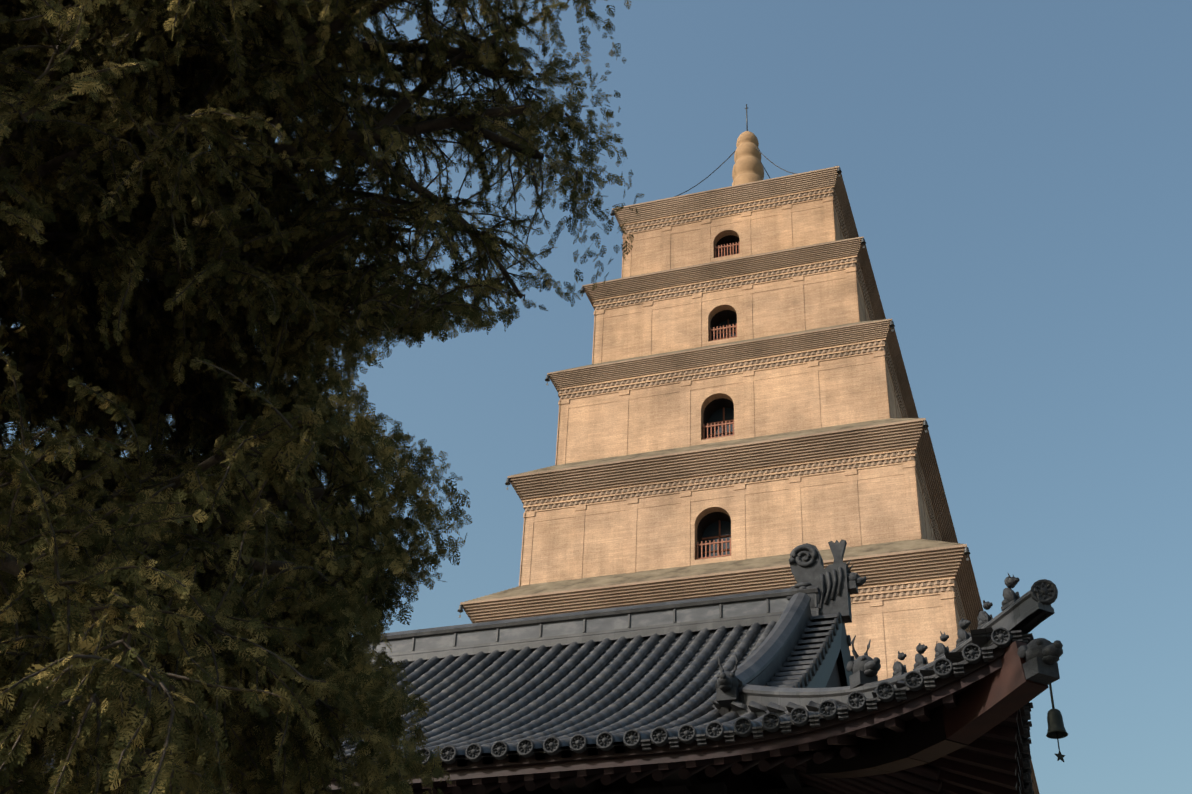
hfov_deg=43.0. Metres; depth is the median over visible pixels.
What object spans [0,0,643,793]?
cypress
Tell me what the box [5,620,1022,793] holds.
hall roof
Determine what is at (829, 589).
hall ridge
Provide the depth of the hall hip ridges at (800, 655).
19.45 m
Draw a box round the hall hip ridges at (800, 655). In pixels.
[715,573,1057,717]
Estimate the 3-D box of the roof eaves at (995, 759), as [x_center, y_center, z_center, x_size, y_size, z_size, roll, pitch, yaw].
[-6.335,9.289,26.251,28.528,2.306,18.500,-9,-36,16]
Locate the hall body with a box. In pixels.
[447,764,827,793]
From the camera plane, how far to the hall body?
19.22 m
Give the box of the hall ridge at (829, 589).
[324,539,866,664]
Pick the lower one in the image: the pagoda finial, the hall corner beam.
the hall corner beam
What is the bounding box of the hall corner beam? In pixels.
[806,638,1067,778]
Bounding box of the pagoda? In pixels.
[460,166,1039,793]
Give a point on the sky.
(1017, 174)
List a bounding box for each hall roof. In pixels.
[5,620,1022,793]
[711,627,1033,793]
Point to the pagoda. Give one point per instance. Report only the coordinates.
(738, 410)
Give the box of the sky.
[1,0,1191,793]
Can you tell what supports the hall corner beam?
on the hall body

